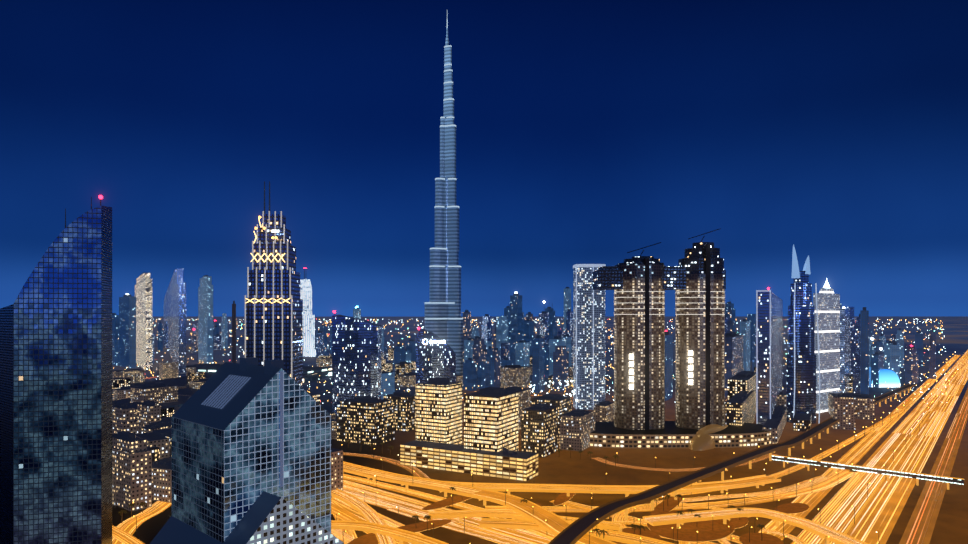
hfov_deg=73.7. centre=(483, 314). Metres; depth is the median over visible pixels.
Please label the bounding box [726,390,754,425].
block
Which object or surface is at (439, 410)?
office building
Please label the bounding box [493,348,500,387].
downtown block
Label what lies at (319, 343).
downtown tower
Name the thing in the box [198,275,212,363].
skyscraper
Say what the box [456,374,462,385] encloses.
block
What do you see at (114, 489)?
block
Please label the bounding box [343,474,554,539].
diagonal road
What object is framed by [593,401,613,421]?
low block
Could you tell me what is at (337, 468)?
block
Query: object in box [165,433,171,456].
block
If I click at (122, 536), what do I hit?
cross road
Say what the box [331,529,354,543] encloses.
ramp
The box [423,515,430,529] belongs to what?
palm tree
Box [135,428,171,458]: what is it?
block
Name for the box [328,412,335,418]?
block
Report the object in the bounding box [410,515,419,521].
palm tree
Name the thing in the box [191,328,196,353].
tower
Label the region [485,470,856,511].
road
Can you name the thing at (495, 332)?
downtown tower
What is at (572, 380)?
city lamps
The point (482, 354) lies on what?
downtown block
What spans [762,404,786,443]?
block
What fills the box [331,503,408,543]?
diagonal road
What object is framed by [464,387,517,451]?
office building
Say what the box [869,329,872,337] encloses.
highway tower
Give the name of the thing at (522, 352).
downtown block
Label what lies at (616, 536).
ramp
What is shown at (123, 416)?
residence
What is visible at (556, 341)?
skyscraper
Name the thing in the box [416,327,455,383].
tower sail
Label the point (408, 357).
bay tower
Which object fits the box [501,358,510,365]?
downtown block
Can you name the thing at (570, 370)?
block
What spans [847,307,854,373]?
highway tower
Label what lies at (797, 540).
loop ramp
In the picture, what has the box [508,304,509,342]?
downtown tower
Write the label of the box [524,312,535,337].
downtown tower
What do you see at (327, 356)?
block
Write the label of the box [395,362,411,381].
block
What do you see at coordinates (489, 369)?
downtown block
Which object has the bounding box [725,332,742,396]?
skyscraper
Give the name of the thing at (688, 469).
road
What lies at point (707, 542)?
collector road
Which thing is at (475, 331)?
downtown tower
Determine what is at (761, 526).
palm tree
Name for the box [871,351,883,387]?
highway tower
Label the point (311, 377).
building
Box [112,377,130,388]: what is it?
block
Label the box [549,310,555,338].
downtown tower
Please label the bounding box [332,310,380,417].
building
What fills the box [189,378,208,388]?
block
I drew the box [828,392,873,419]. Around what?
block
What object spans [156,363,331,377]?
building
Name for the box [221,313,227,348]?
tower
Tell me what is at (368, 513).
ramp
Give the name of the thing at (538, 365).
skyscraper
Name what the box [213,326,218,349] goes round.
tower
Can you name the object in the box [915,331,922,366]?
highway tower
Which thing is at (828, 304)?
skyscraper
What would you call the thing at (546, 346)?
downtown block
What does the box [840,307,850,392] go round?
highway tower
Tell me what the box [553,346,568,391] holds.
skyscraper
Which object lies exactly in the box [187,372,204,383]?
block
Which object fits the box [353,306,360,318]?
tower cap
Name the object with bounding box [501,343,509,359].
downtown block
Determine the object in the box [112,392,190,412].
building
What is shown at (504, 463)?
podium building
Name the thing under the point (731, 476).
street lamp heads
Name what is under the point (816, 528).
ramp to highway
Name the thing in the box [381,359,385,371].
block
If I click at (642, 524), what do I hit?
loop ramp
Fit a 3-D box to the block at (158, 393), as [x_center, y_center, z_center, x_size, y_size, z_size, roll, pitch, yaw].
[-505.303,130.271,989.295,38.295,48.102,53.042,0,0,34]
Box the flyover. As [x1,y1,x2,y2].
[446,463,780,496]
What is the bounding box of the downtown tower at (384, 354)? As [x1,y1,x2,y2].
[381,351,387,361]
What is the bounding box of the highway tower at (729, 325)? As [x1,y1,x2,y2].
[727,306,732,332]
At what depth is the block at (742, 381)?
918.73 m
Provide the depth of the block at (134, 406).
838.61 m
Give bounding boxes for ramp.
[331,488,395,543]
[331,500,356,543]
[331,520,447,543]
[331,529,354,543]
[428,509,622,531]
[479,518,673,543]
[549,500,741,543]
[592,517,690,543]
[612,495,749,542]
[717,521,806,543]
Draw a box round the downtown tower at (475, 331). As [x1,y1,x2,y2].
[472,327,478,337]
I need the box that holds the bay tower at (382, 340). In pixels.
[380,325,383,350]
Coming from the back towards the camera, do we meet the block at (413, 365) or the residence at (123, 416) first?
the block at (413, 365)
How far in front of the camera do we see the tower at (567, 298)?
2313.31 m
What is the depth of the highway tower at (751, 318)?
2137.85 m
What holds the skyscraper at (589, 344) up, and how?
on the ground
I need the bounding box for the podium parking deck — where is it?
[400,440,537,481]
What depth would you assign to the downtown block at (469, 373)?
1316.80 m
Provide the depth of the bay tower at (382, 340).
2119.44 m
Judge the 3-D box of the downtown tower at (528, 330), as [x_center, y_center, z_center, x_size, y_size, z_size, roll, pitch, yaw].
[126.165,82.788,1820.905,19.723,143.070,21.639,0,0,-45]
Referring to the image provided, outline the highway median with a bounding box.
[826,369,958,536]
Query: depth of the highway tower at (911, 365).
1436.98 m
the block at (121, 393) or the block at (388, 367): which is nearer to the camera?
the block at (121, 393)
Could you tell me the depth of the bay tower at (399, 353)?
1587.88 m
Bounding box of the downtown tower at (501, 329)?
[496,316,506,349]
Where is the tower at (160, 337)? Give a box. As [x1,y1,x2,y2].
[158,322,162,350]
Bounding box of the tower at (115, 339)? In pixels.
[112,313,118,365]
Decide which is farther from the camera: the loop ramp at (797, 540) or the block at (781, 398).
the block at (781, 398)
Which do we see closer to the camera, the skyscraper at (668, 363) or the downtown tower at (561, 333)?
the skyscraper at (668, 363)
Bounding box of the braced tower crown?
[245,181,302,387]
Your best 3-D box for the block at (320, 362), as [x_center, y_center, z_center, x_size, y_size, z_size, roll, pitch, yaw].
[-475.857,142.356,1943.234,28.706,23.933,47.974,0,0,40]
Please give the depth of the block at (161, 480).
533.83 m
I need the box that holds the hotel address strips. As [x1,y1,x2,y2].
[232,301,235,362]
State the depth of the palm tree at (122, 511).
476.44 m
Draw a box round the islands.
[348,493,808,543]
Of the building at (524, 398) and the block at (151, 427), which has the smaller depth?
the block at (151, 427)
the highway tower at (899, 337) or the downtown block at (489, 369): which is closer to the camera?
the downtown block at (489, 369)
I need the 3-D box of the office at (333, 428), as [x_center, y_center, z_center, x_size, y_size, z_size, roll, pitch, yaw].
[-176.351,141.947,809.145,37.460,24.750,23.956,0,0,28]
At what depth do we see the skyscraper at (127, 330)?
1878.79 m
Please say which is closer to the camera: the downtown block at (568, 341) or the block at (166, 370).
the block at (166, 370)
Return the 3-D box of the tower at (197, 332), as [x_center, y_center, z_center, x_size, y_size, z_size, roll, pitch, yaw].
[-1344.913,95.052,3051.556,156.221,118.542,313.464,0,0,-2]
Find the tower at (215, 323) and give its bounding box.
[213,320,218,326]
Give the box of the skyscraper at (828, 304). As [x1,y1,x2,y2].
[813,280,839,412]
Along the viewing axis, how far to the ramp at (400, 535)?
440.67 m
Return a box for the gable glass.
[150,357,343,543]
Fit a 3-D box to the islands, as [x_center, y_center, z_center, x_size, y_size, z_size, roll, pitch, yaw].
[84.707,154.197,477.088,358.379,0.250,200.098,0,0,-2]
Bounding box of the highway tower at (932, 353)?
[929,327,935,378]
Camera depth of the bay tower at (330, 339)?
2555.57 m
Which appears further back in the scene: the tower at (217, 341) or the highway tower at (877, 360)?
the tower at (217, 341)
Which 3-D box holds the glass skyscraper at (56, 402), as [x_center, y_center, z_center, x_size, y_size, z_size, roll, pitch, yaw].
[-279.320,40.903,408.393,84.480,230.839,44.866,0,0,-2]
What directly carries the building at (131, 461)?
on the ground
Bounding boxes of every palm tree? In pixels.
[118,510,126,522]
[127,503,135,516]
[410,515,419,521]
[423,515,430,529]
[756,524,766,540]
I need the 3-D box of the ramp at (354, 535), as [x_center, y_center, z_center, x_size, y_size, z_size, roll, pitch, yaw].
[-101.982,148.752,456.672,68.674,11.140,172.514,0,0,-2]
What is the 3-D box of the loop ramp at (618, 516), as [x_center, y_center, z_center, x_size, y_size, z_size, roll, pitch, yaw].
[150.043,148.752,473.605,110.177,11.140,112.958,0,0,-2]
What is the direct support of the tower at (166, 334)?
on the ground
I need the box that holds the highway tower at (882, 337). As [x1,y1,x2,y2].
[879,333,885,344]
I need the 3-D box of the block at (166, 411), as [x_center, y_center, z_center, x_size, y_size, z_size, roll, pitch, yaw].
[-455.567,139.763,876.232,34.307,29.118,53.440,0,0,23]
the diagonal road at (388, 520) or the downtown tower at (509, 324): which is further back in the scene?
the downtown tower at (509, 324)
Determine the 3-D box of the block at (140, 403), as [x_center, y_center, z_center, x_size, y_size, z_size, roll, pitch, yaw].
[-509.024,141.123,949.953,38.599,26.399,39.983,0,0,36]
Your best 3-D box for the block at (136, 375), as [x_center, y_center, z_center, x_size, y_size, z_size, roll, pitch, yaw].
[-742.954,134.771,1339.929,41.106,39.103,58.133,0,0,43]
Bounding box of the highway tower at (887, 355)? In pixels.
[884,341,899,370]
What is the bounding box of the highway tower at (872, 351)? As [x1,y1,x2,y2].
[869,338,875,366]
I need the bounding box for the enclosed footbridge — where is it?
[772,455,963,489]
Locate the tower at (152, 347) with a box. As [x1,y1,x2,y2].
[152,330,153,364]
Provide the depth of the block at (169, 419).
842.53 m
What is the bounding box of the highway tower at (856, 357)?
[853,314,859,393]
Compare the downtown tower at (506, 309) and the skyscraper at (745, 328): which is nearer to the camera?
the skyscraper at (745, 328)
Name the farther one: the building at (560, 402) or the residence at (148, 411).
the building at (560, 402)
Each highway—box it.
[643,498,867,543]
[791,350,967,543]
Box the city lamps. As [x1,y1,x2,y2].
[112,318,949,409]
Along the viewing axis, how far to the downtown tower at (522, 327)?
2294.64 m
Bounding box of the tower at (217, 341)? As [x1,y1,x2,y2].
[214,334,221,349]
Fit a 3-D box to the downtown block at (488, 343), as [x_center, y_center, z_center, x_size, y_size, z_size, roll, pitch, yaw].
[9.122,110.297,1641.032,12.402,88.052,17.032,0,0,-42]
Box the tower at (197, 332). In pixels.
[196,323,197,346]
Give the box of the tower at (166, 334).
[164,321,167,347]
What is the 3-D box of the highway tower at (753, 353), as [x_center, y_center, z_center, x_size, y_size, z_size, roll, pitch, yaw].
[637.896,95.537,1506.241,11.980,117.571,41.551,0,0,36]
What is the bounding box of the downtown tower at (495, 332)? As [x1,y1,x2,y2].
[495,318,495,347]
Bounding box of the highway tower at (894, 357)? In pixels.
[890,338,898,376]
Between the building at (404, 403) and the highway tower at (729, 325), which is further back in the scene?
the highway tower at (729, 325)
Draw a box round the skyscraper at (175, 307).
[164,268,185,376]
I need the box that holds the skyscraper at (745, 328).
[740,319,749,370]
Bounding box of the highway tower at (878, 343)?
[873,340,883,352]
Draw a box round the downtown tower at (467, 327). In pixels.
[463,310,471,355]
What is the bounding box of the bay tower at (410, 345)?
[405,339,415,360]
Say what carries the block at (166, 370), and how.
on the ground
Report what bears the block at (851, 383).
on the ground
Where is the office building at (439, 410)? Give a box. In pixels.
[416,378,461,444]
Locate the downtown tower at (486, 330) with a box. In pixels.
[482,314,491,340]
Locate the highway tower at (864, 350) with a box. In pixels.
[860,307,868,394]
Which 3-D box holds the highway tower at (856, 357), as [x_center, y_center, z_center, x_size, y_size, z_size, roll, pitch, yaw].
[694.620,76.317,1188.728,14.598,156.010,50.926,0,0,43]
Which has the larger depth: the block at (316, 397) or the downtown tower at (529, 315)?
the downtown tower at (529, 315)
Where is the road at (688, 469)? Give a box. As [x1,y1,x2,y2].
[592,446,776,470]
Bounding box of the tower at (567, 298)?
[564,287,570,330]
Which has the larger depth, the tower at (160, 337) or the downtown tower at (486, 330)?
the tower at (160, 337)
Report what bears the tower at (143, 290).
on the ground
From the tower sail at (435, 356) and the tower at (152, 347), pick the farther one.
the tower at (152, 347)
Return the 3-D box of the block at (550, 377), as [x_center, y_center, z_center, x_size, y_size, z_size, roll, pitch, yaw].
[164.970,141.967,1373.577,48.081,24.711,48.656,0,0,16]
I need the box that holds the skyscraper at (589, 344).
[573,264,605,409]
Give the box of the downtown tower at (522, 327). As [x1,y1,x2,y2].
[522,315,523,339]
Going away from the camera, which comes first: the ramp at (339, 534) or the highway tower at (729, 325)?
the ramp at (339, 534)
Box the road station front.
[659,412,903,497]
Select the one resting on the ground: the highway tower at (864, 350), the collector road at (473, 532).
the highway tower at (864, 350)
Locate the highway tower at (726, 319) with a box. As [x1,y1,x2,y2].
[725,316,727,335]
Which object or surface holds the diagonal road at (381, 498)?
on the ground
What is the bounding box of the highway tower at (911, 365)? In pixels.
[905,345,917,383]
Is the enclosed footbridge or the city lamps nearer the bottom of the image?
the enclosed footbridge
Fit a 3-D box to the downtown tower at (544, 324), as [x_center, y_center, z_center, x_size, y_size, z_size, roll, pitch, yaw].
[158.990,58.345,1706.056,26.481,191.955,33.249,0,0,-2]
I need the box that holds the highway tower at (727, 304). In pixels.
[725,302,734,331]
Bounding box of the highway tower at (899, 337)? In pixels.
[895,328,903,367]
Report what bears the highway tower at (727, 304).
on the ground
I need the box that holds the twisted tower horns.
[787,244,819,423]
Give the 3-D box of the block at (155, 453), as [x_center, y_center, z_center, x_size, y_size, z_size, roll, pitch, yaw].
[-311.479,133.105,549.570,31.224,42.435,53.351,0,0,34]
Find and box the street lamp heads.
[133,359,957,543]
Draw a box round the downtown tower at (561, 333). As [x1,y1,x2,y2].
[558,331,565,336]
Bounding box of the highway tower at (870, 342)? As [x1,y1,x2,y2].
[869,337,872,349]
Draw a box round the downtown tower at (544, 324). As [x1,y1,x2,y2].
[539,301,548,343]
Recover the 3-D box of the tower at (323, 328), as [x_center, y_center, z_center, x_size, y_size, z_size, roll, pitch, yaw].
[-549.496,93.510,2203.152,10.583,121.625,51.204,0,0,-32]
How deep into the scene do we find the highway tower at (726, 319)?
1794.92 m
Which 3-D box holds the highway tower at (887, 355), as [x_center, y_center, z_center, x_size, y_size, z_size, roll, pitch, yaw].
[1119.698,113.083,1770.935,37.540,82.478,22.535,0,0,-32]
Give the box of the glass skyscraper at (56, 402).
[0,195,111,543]
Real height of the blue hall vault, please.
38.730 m
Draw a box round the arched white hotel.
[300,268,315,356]
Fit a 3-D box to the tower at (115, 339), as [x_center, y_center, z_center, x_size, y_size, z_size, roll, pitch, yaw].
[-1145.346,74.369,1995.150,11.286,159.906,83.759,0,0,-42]
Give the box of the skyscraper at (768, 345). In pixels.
[756,287,781,424]
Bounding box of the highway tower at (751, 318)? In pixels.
[747,314,755,360]
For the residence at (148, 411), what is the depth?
691.09 m
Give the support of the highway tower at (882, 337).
on the ground
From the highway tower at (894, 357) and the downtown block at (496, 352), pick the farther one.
the highway tower at (894, 357)
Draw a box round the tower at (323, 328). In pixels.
[319,324,326,355]
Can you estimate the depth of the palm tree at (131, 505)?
491.68 m
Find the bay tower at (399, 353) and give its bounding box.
[393,337,405,371]
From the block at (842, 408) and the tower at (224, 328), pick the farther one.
the tower at (224, 328)
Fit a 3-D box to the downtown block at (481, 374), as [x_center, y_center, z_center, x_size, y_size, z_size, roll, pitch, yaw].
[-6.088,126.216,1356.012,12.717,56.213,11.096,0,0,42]
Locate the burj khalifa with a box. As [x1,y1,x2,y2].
[425,19,462,374]
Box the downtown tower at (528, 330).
[524,319,533,355]
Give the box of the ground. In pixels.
[112,316,967,543]
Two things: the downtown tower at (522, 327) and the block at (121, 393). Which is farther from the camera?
the downtown tower at (522, 327)
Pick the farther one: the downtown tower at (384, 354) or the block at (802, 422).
the downtown tower at (384, 354)
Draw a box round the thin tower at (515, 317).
[510,292,521,364]
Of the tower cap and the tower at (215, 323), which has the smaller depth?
the tower cap
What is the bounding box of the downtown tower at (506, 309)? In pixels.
[504,303,508,318]
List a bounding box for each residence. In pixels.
[112,402,137,433]
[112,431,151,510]
[137,400,160,427]
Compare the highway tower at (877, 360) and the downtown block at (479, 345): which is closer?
the highway tower at (877, 360)
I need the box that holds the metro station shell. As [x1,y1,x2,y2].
[689,424,727,450]
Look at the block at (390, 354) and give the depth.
2196.35 m
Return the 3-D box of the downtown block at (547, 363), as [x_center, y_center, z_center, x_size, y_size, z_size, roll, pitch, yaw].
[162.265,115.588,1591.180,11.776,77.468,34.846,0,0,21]
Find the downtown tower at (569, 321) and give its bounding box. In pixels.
[566,309,572,366]
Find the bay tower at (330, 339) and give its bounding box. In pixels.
[330,326,331,353]
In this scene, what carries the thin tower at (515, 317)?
on the ground
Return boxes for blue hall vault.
[869,367,899,386]
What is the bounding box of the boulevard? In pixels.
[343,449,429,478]
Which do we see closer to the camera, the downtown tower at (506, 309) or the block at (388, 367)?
the block at (388, 367)
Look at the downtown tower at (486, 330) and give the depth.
2103.56 m
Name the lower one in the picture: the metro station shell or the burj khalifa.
the metro station shell
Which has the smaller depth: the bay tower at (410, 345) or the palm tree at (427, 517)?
the palm tree at (427, 517)
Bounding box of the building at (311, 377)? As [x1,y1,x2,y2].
[112,372,321,398]
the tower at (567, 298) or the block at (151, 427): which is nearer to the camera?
the block at (151, 427)
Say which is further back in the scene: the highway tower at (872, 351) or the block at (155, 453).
the highway tower at (872, 351)
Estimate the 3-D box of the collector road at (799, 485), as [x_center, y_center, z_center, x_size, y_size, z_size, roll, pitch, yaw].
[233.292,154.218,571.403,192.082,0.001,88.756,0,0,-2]
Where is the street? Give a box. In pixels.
[112,501,171,543]
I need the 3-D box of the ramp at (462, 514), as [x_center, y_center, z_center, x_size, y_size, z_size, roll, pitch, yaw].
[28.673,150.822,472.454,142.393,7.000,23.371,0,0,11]
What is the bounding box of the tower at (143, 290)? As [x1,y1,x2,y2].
[135,273,151,370]
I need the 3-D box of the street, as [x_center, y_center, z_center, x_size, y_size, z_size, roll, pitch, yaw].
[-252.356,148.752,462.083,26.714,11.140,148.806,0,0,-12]
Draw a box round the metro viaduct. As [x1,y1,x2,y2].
[548,384,915,543]
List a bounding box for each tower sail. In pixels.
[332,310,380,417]
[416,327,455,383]
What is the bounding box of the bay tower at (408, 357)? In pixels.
[405,349,410,362]
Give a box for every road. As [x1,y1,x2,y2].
[112,525,144,543]
[331,497,471,543]
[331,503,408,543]
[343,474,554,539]
[343,479,550,543]
[387,507,525,543]
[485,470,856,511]
[592,446,776,470]
[628,527,716,543]
[654,476,828,502]
[756,355,960,539]
[899,388,967,543]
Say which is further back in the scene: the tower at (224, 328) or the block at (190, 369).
the tower at (224, 328)
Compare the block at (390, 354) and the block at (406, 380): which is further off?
the block at (390, 354)
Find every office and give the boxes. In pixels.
[331,418,336,439]
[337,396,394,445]
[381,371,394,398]
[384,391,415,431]
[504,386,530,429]
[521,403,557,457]
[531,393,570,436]
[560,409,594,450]
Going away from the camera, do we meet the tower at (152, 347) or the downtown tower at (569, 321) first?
the downtown tower at (569, 321)
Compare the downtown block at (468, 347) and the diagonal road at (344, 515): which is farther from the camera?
the downtown block at (468, 347)
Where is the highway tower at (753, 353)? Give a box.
[752,333,755,371]
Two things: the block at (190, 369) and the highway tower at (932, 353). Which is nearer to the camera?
the block at (190, 369)
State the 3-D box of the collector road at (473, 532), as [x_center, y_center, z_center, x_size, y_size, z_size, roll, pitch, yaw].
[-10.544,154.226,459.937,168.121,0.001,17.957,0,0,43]
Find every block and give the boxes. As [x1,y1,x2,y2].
[112,369,144,383]
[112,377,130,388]
[112,473,116,505]
[113,386,131,399]
[128,404,136,416]
[130,383,177,403]
[130,402,157,404]
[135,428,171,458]
[137,421,171,433]
[147,446,158,461]
[152,456,171,502]
[159,362,177,378]
[161,406,173,417]
[161,416,171,422]
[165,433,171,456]
[175,366,195,377]
[178,391,195,395]
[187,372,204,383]
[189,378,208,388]
[307,392,319,403]
[316,358,331,366]
[319,355,331,357]
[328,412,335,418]
[331,448,342,496]
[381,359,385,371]
[386,362,391,371]
[388,348,394,359]
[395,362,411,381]
[397,373,415,386]
[411,361,415,369]
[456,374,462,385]
[463,358,476,390]
[464,338,473,361]
[471,336,485,366]
[477,361,484,388]
[480,349,486,363]
[485,341,491,348]
[485,346,494,387]
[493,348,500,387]
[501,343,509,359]
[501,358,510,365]
[501,365,529,387]
[516,340,529,366]
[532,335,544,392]
[543,344,548,375]
[546,349,548,377]
[548,374,572,388]
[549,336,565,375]
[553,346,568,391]
[561,334,570,366]
[569,367,572,374]
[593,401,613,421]
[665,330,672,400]
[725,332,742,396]
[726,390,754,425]
[728,371,755,413]
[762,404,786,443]
[777,392,786,406]
[793,413,811,431]
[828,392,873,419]
[830,394,854,429]
[849,374,852,392]
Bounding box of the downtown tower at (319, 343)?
[316,331,323,357]
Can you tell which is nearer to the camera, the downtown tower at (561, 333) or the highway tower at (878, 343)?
the downtown tower at (561, 333)
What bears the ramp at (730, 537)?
on the ground
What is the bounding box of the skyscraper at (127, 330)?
[119,293,135,367]
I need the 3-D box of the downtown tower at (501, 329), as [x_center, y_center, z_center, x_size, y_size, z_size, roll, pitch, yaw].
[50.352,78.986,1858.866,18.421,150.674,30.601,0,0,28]
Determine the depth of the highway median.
615.87 m
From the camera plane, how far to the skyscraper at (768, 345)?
842.78 m

